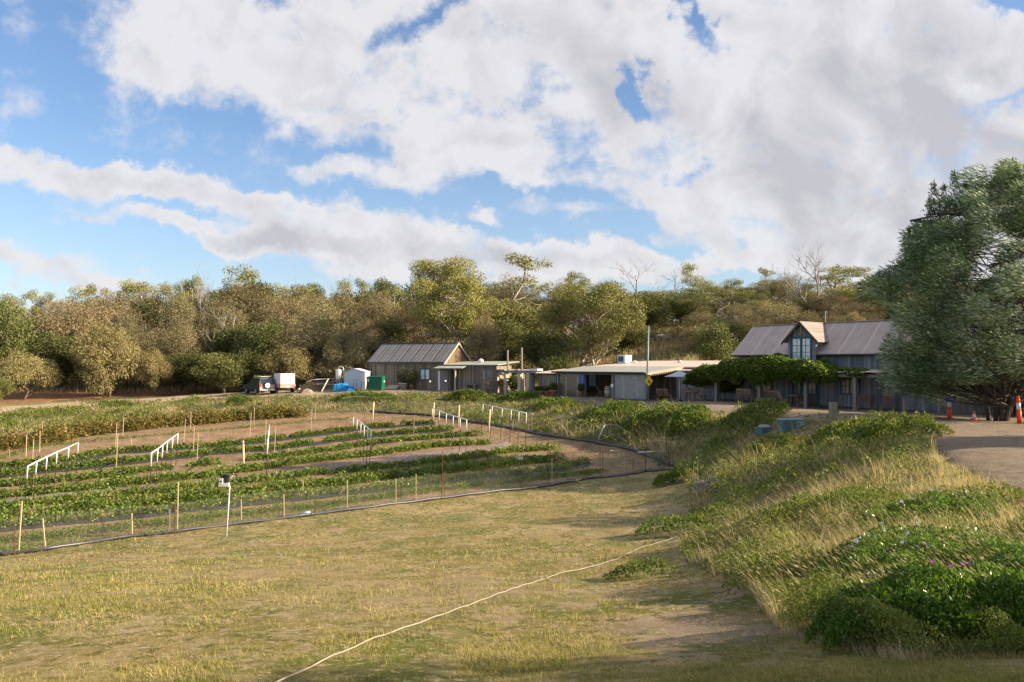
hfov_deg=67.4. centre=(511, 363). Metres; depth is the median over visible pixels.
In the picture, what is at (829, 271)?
thin gum tree
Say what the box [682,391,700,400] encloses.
outdoor table
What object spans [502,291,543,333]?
she oak tree
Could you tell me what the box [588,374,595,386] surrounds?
window
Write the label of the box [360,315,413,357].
dark tree
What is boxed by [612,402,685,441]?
bank shrub
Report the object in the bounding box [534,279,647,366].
spreading gum tree
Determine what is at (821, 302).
she oak tree
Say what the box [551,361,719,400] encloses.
cafe
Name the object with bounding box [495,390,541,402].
bank shrub
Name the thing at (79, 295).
thin gum tree
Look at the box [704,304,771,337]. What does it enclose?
she oak tree
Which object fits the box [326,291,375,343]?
she oak tree
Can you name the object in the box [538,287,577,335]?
she oak tree
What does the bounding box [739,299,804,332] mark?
she oak tree
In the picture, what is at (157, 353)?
dark tree
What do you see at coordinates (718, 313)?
dark tree
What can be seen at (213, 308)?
she oak tree
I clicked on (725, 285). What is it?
she oak tree
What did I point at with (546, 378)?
annex
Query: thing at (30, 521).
strawberry row
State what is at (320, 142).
sky
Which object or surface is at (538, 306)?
gum tree
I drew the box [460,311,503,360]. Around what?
she oak tree
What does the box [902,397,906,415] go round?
bollard post
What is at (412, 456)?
bark path
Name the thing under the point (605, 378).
timber door
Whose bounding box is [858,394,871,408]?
red slat seat
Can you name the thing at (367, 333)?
she oak tree
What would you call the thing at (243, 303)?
she oak tree
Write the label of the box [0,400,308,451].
bramble row
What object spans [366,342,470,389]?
timber shed
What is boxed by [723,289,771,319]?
gum tree
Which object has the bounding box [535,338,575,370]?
dark shrub
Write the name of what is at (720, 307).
gum tree
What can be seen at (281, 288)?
thin gum tree
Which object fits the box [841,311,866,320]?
golden tree
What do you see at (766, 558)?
bank shrub
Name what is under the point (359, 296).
dark tree
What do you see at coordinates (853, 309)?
she oak tree
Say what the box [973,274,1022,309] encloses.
dark tree
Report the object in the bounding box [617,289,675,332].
dark tree
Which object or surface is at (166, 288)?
thin gum tree
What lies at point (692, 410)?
bank shrub
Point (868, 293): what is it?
gum tree
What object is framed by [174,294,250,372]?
she oak tree
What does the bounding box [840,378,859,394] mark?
window
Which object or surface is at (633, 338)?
dark tree
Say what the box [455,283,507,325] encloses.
she oak tree
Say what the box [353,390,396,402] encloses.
bank shrub
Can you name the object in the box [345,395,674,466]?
net fence
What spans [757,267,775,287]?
thin gum tree
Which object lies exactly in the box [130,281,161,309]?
she oak tree
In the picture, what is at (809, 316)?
she oak tree
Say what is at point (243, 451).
timber post
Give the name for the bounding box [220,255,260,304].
thin gum tree
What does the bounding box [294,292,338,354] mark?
she oak tree
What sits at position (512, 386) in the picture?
potted plant
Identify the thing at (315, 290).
dark tree
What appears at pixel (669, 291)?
dark tree
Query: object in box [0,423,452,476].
strawberry row
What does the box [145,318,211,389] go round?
she oak tree
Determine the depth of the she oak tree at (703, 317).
91.88 m
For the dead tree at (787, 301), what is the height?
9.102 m
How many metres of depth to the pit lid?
39.04 m
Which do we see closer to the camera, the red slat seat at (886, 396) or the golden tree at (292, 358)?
the red slat seat at (886, 396)
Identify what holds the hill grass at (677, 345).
on the ground at (518, 508)
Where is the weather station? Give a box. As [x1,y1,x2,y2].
[219,470,238,536]
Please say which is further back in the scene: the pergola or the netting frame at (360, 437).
the pergola
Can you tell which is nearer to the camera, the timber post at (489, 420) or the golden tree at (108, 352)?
the timber post at (489, 420)
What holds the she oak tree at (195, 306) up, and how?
on the ground at (518, 508)
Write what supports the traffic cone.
on the gravel yard at (992, 442)
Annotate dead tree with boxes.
[23,291,80,332]
[91,284,144,321]
[194,265,217,337]
[197,304,256,384]
[330,271,368,354]
[598,258,664,305]
[655,263,704,324]
[756,241,829,312]
[778,262,810,317]
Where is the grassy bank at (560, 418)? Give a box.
[0,394,1023,656]
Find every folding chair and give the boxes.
[656,389,664,399]
[663,389,672,400]
[682,388,690,400]
[696,388,706,400]
[735,388,743,400]
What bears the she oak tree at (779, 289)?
on the ground at (518, 508)
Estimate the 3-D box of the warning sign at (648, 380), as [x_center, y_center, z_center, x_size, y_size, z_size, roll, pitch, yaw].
[10.562,1.316,59.264,0.645,0.843,0.160,0,0,18]
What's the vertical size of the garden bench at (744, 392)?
0.910 m
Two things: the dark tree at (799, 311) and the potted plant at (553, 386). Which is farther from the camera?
the dark tree at (799, 311)
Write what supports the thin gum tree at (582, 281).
on the ground at (518, 508)
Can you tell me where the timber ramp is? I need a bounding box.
[385,385,398,388]
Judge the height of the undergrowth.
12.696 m
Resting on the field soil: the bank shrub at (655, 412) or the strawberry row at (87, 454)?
the strawberry row at (87, 454)
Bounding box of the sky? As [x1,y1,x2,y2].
[0,0,1023,334]
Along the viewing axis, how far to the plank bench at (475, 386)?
74.23 m
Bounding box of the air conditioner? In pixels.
[618,355,631,362]
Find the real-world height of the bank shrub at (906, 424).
1.587 m
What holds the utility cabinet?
on the ground at (518, 508)
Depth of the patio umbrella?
56.67 m
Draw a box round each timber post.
[242,441,244,463]
[488,409,490,431]
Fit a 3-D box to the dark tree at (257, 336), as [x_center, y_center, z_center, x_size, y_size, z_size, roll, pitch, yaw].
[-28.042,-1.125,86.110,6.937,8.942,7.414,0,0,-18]
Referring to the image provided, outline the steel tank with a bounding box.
[335,366,343,383]
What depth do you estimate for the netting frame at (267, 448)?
36.72 m
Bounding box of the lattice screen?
[939,392,1005,413]
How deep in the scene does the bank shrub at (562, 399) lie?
59.52 m
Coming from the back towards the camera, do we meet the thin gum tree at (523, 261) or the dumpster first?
the thin gum tree at (523, 261)
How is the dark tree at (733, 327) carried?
on the ground at (518, 508)
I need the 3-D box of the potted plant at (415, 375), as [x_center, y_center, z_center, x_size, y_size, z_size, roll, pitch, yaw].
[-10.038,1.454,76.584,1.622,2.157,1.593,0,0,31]
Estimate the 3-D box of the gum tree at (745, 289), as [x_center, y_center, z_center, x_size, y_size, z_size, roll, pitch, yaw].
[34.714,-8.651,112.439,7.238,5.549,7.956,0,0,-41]
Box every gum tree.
[0,293,27,342]
[17,288,42,318]
[31,291,57,317]
[66,280,89,310]
[77,284,111,314]
[112,274,137,318]
[118,281,163,341]
[152,278,173,304]
[169,279,195,306]
[176,274,205,314]
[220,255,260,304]
[267,278,288,300]
[294,279,316,307]
[329,275,352,304]
[354,278,372,297]
[384,285,406,310]
[403,255,508,345]
[500,251,555,307]
[515,298,555,333]
[525,277,589,330]
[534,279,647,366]
[560,276,591,304]
[566,262,586,331]
[604,277,625,294]
[674,283,741,317]
[677,279,723,307]
[680,258,705,321]
[719,286,774,307]
[723,275,743,320]
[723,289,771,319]
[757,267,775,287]
[769,276,832,309]
[813,266,876,316]
[819,264,843,301]
[853,274,879,310]
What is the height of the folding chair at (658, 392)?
0.944 m
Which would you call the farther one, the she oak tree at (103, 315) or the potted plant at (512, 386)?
the she oak tree at (103, 315)
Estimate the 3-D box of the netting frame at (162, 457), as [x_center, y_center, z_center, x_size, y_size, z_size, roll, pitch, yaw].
[-16.589,4.666,36.977,0.324,2.122,9.229,0,0,-17]
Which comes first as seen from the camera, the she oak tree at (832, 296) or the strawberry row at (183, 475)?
the strawberry row at (183, 475)
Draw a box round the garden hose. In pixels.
[275,531,687,681]
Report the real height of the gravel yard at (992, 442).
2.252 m
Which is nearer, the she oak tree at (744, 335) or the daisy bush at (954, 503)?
the daisy bush at (954, 503)
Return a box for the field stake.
[115,433,117,469]
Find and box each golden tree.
[0,350,63,399]
[70,320,144,397]
[133,345,173,395]
[252,338,314,389]
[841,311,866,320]
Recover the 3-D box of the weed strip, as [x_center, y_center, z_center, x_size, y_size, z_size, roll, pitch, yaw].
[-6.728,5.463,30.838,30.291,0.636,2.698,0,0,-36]
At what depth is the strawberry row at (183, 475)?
37.92 m
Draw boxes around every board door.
[372,366,384,375]
[396,366,404,387]
[483,370,490,391]
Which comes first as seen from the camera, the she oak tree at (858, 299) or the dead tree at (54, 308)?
the dead tree at (54, 308)
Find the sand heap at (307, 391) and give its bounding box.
[302,389,312,392]
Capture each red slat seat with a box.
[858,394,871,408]
[880,395,893,409]
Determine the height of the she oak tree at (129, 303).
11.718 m
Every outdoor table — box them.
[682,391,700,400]
[788,395,803,405]
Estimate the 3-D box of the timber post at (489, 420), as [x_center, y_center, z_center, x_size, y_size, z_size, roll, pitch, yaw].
[-1.598,4.079,54.136,0.216,1.773,0.120,0,0,0]
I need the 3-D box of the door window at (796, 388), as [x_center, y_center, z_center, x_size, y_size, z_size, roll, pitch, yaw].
[19.577,1.483,52.695,0.046,1.162,0.553,0,0,-40]
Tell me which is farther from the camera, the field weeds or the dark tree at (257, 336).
the dark tree at (257, 336)
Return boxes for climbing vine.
[681,352,875,400]
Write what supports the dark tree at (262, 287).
on the ground at (518, 508)
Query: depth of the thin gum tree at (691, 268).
111.81 m
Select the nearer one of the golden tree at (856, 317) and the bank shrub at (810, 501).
the bank shrub at (810, 501)
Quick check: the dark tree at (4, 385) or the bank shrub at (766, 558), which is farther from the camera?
the dark tree at (4, 385)
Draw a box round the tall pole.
[645,326,649,400]
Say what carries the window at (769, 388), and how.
in the barn
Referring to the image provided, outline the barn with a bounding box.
[730,311,1023,413]
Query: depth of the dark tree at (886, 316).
87.45 m
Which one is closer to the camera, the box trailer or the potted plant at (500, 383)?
the potted plant at (500, 383)
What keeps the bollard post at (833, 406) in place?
on the grassy bank at (560, 418)
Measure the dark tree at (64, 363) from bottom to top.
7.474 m
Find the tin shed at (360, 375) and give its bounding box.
[344,368,370,389]
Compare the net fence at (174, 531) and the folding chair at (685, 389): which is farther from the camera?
the folding chair at (685, 389)
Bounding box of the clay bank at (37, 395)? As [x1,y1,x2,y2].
[0,386,243,403]
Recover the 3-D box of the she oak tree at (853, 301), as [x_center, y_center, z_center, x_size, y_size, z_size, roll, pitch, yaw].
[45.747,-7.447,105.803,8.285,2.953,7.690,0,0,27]
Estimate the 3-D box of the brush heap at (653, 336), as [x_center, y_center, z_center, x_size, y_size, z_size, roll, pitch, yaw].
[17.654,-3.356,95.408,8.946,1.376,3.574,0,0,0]
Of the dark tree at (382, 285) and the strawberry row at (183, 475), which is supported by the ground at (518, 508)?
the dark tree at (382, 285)
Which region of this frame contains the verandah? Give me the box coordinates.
[714,369,914,410]
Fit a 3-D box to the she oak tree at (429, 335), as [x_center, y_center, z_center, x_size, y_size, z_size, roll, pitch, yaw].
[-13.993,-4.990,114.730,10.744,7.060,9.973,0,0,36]
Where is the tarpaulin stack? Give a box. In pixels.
[333,383,348,391]
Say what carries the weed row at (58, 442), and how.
on the field soil
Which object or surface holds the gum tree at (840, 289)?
on the ground at (518, 508)
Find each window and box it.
[420,369,429,379]
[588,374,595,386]
[753,382,771,390]
[793,381,800,393]
[808,380,815,393]
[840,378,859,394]
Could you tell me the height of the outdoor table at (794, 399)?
0.744 m
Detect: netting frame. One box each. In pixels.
[25,442,78,497]
[150,433,178,491]
[266,424,269,474]
[352,416,371,463]
[431,408,466,451]
[481,404,526,446]
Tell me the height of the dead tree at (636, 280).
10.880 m
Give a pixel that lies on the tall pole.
(646, 399)
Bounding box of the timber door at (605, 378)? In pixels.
[602,375,609,392]
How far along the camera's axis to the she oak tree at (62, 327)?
90.74 m
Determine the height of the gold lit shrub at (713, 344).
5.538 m
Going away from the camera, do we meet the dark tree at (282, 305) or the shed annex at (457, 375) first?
the shed annex at (457, 375)
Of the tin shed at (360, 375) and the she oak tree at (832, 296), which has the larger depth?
the she oak tree at (832, 296)
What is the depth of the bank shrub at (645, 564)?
13.69 m
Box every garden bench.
[736,389,754,401]
[764,390,784,400]
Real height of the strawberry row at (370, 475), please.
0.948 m
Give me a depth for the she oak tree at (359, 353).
85.17 m
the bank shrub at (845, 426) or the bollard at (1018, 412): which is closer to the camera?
the bank shrub at (845, 426)
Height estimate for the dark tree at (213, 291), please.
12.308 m
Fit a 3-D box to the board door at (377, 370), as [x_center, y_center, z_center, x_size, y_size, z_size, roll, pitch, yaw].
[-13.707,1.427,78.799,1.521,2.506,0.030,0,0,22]
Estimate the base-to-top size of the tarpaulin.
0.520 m
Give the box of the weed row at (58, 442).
[0,416,350,456]
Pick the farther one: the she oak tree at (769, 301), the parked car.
the she oak tree at (769, 301)
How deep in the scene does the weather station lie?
24.07 m
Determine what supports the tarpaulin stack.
on the gravel yard at (992, 442)
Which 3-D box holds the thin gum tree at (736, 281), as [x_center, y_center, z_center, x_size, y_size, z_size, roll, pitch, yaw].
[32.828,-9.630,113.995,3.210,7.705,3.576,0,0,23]
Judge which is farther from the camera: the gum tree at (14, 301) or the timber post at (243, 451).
the gum tree at (14, 301)
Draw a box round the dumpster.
[366,376,384,390]
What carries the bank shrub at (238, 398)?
on the grassy bank at (560, 418)
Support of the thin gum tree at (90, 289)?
on the ground at (518, 508)
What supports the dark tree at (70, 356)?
on the clay bank at (37, 395)
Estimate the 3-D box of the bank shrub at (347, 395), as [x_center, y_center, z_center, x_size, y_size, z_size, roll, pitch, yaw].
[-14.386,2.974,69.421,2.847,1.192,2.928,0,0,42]
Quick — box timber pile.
[312,378,341,390]
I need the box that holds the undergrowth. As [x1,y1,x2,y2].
[1,307,1019,388]
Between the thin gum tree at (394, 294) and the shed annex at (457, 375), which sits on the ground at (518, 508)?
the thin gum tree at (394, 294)
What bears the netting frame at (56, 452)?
on the field soil
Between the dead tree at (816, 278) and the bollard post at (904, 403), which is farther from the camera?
the dead tree at (816, 278)
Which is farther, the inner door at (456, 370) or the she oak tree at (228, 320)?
the she oak tree at (228, 320)
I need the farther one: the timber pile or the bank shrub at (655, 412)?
the timber pile
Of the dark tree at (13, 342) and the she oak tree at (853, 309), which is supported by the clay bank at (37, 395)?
the dark tree at (13, 342)
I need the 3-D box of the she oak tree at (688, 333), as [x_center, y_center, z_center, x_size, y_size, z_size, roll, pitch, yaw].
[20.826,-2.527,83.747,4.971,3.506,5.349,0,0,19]
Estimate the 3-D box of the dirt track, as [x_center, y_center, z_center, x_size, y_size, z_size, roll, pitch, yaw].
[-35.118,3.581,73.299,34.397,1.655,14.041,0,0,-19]
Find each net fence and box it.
[0,429,673,555]
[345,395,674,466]
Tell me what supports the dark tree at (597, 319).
on the ground at (518, 508)
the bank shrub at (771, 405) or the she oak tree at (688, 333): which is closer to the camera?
the bank shrub at (771, 405)
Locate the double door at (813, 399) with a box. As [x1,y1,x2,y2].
[791,379,818,404]
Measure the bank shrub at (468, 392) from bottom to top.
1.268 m
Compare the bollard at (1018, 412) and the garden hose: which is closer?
the garden hose
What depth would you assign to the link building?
59.68 m
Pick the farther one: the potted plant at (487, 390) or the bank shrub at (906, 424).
the potted plant at (487, 390)
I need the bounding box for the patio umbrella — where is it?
[664,371,685,400]
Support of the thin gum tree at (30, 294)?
on the ground at (518, 508)
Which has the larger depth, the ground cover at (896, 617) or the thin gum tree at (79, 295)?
the thin gum tree at (79, 295)
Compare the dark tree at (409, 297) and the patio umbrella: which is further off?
the dark tree at (409, 297)
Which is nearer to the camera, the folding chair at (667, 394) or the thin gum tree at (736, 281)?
the folding chair at (667, 394)
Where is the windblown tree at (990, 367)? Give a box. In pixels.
[854,157,1023,420]
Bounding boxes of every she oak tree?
[23,296,99,383]
[46,299,113,337]
[69,286,156,341]
[90,293,141,346]
[110,312,155,388]
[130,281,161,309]
[138,327,225,384]
[139,287,202,351]
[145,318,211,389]
[148,290,218,339]
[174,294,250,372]
[181,287,208,326]
[187,290,252,353]
[201,278,288,344]
[252,285,326,357]
[262,321,368,384]
[286,297,364,378]
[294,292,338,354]
[296,293,337,357]
[314,330,368,381]
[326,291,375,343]
[336,309,387,370]
[357,289,412,353]
[377,297,433,343]
[387,335,401,342]
[396,312,443,342]
[426,295,485,347]
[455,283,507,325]
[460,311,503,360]
[487,272,538,311]
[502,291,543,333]
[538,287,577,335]
[544,277,588,325]
[647,302,691,325]
[672,321,746,345]
[681,308,727,327]
[682,325,706,349]
[703,280,747,318]
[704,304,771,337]
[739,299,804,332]
[740,277,797,316]
[740,299,785,317]
[754,273,777,297]
[756,272,823,300]
[768,309,833,324]
[795,291,861,321]
[816,311,843,321]
[817,299,866,315]
[821,282,852,310]
[826,287,888,306]
[830,302,886,320]
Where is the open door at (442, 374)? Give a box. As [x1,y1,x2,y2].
[438,370,447,390]
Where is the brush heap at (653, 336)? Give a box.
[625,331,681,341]
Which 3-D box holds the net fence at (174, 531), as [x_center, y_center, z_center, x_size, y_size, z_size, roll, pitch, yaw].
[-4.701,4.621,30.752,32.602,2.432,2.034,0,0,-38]
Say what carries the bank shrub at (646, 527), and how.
on the grassy bank at (560, 418)
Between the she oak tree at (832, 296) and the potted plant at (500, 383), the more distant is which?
the she oak tree at (832, 296)
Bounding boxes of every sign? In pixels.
[645,376,652,385]
[946,398,955,401]
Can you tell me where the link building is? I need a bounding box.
[675,368,737,399]
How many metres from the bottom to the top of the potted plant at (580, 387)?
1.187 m
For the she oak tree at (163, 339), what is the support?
on the ground at (518, 508)
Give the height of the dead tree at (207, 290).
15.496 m
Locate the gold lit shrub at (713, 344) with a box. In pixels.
[690,321,740,360]
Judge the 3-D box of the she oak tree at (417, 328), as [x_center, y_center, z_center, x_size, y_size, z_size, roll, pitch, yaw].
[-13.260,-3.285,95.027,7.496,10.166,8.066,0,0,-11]
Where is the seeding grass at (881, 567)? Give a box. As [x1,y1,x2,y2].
[719,465,1023,648]
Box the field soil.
[0,412,667,555]
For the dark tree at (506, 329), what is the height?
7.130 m
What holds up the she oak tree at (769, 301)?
on the ground at (518, 508)
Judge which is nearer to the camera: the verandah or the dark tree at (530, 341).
the verandah
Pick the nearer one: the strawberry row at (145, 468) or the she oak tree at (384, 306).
the strawberry row at (145, 468)
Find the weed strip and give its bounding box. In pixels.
[0,466,609,542]
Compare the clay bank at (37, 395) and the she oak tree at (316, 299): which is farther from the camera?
the she oak tree at (316, 299)
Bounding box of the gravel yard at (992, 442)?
[291,382,1023,494]
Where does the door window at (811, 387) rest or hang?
in the barn
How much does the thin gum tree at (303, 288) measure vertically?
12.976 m
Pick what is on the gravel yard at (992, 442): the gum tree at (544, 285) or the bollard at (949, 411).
the bollard at (949, 411)
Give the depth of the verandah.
47.68 m
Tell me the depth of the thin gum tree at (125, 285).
113.48 m
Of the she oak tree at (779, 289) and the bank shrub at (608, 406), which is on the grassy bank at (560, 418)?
the bank shrub at (608, 406)
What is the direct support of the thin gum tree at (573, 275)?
on the ground at (518, 508)
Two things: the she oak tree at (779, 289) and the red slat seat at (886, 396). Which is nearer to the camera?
the red slat seat at (886, 396)
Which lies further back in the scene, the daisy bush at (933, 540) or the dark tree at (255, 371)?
the dark tree at (255, 371)
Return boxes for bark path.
[1,441,510,501]
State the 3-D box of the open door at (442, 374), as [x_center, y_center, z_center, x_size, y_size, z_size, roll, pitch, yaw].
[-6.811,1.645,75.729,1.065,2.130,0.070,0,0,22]
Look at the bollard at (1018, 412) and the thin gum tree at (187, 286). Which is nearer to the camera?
the bollard at (1018, 412)
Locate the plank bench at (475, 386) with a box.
[464,384,477,389]
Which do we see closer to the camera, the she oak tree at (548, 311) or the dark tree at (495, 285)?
the she oak tree at (548, 311)
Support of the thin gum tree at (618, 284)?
on the ground at (518, 508)
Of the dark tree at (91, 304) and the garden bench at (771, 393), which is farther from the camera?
the dark tree at (91, 304)
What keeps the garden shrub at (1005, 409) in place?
on the ground at (518, 508)
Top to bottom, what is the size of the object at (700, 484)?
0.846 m
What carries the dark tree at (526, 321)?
on the ground at (518, 508)
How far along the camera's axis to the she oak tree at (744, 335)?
84.87 m
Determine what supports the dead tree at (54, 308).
on the ground at (518, 508)
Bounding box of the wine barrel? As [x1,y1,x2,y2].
[604,386,610,396]
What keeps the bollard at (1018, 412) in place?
on the gravel yard at (992, 442)
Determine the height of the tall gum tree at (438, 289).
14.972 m
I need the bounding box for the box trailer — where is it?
[274,373,295,392]
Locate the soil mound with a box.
[297,380,321,391]
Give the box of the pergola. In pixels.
[496,347,542,393]
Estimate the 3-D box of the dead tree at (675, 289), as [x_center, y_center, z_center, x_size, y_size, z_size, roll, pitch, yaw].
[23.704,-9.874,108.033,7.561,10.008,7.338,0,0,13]
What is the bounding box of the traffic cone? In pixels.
[971,411,976,420]
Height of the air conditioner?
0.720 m
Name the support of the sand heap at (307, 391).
on the dirt track
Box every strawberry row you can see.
[0,419,434,468]
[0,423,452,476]
[0,429,482,486]
[0,437,490,497]
[0,441,561,509]
[0,450,567,520]
[0,456,593,531]
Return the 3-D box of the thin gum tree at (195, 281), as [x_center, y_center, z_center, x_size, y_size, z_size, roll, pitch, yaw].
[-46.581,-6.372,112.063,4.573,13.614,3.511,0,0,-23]
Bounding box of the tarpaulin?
[347,386,355,390]
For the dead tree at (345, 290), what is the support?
on the ground at (518, 508)
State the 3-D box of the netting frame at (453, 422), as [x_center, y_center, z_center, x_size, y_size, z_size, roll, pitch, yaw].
[-4.182,4.308,48.785,0.399,2.561,8.977,0,0,-18]
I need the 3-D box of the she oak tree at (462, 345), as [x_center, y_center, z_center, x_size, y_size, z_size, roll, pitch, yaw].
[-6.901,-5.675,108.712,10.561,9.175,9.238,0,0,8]
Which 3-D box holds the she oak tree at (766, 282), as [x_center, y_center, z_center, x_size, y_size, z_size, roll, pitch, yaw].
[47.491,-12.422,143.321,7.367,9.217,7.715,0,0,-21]
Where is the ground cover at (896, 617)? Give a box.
[0,389,1023,657]
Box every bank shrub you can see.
[96,398,134,407]
[224,393,253,405]
[334,390,371,402]
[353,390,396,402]
[442,388,490,400]
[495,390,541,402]
[533,396,573,410]
[564,398,638,424]
[602,555,676,580]
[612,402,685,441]
[633,513,710,539]
[651,462,700,485]
[658,403,711,435]
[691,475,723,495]
[718,397,791,433]
[720,541,831,599]
[732,430,805,464]
[758,490,858,532]
[797,415,874,451]
[837,409,954,448]
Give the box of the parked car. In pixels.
[243,375,275,394]
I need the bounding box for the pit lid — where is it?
[755,425,772,434]
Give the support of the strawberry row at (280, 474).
on the field soil
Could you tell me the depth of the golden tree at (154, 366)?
80.38 m
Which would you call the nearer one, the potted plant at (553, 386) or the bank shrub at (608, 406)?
the bank shrub at (608, 406)
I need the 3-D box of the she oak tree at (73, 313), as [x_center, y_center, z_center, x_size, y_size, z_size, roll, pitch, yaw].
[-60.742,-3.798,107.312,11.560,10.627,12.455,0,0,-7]
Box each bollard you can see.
[947,396,951,417]
[1016,396,1023,423]
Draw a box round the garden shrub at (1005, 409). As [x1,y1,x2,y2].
[980,385,1023,415]
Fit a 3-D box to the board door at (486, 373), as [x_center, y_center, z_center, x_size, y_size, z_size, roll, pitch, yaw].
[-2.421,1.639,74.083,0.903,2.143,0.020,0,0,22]
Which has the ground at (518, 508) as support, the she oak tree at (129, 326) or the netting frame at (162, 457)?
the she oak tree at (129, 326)
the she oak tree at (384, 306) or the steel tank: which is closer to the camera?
the steel tank
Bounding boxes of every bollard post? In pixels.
[829,402,837,420]
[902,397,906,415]
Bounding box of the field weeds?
[0,414,665,551]
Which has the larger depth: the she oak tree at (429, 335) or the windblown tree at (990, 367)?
the she oak tree at (429, 335)
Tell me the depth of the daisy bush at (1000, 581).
6.44 m
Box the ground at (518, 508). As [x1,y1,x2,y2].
[0,320,1023,681]
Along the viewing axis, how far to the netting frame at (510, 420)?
49.71 m
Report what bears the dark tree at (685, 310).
on the ground at (518, 508)
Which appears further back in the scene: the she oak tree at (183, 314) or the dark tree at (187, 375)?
the she oak tree at (183, 314)
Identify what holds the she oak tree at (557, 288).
on the ground at (518, 508)
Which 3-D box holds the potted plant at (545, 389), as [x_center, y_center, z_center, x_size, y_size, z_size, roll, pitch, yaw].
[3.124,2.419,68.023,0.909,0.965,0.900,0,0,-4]
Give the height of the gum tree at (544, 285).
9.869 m
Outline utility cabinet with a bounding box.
[776,418,804,433]
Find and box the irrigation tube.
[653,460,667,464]
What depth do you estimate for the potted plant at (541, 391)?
68.44 m
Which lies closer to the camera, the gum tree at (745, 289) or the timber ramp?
the timber ramp
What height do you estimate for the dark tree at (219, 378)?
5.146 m
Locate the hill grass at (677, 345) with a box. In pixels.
[9,313,871,392]
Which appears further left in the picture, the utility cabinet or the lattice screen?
the utility cabinet
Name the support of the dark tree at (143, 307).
on the ground at (518, 508)
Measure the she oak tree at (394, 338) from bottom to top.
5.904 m
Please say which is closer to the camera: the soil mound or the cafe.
the cafe
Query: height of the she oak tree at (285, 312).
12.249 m
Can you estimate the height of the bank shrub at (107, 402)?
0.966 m
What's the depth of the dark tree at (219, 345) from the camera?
87.92 m
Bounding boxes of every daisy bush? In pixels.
[799,521,1023,593]
[803,542,1023,653]
[838,488,1013,539]
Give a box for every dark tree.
[0,294,39,392]
[0,377,16,401]
[7,311,61,357]
[23,331,87,388]
[57,341,145,389]
[72,297,127,323]
[125,301,182,346]
[135,342,175,383]
[161,347,226,391]
[168,288,199,324]
[187,351,255,392]
[198,289,239,312]
[202,321,282,383]
[208,279,293,329]
[230,319,291,377]
[233,347,277,381]
[251,292,299,343]
[281,282,325,348]
[327,289,382,333]
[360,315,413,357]
[370,276,404,303]
[395,277,454,337]
[462,281,512,303]
[475,297,549,363]
[477,318,528,364]
[510,331,570,371]
[577,304,629,340]
[608,322,656,350]
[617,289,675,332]
[633,290,684,302]
[664,291,719,327]
[686,309,732,322]
[697,319,751,341]
[777,297,824,314]
[860,299,909,319]
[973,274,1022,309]
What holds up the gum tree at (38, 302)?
on the ground at (518, 508)
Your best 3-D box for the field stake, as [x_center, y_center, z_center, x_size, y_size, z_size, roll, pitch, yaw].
[-20.430,4.624,39.702,0.142,2.080,0.032,0,0,0]
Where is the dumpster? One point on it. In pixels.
(375, 383)
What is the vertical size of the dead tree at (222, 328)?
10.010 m
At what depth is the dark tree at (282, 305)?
109.38 m
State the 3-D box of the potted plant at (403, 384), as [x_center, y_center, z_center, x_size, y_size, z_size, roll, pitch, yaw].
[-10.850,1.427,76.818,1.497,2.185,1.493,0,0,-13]
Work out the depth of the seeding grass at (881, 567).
9.17 m
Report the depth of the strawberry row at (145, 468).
41.92 m
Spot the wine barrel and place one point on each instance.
(607, 391)
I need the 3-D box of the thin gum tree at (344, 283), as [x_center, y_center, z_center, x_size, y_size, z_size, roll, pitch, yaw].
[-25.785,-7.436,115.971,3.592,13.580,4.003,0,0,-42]
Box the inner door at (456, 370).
[456,370,457,389]
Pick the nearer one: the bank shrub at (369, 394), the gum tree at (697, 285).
the bank shrub at (369, 394)
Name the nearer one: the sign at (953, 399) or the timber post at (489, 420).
the sign at (953, 399)
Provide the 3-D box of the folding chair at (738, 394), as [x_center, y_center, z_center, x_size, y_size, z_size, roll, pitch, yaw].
[16.134,2.192,54.491,0.518,0.944,0.631,0,0,27]
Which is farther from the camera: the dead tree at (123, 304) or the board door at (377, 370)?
the dead tree at (123, 304)
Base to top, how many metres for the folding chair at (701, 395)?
0.944 m
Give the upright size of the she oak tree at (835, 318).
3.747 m
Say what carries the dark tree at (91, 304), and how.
on the ground at (518, 508)
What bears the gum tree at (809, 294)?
on the ground at (518, 508)
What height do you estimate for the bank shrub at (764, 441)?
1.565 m
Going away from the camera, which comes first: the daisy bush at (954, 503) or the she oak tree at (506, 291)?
the daisy bush at (954, 503)
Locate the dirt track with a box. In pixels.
[0,390,332,411]
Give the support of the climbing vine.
attached to the verandah
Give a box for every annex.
[434,361,518,392]
[530,369,586,395]
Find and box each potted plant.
[396,368,409,388]
[404,368,418,388]
[482,377,491,392]
[497,378,503,392]
[507,375,517,391]
[538,386,543,395]
[542,386,549,396]
[548,382,557,396]
[577,383,583,396]

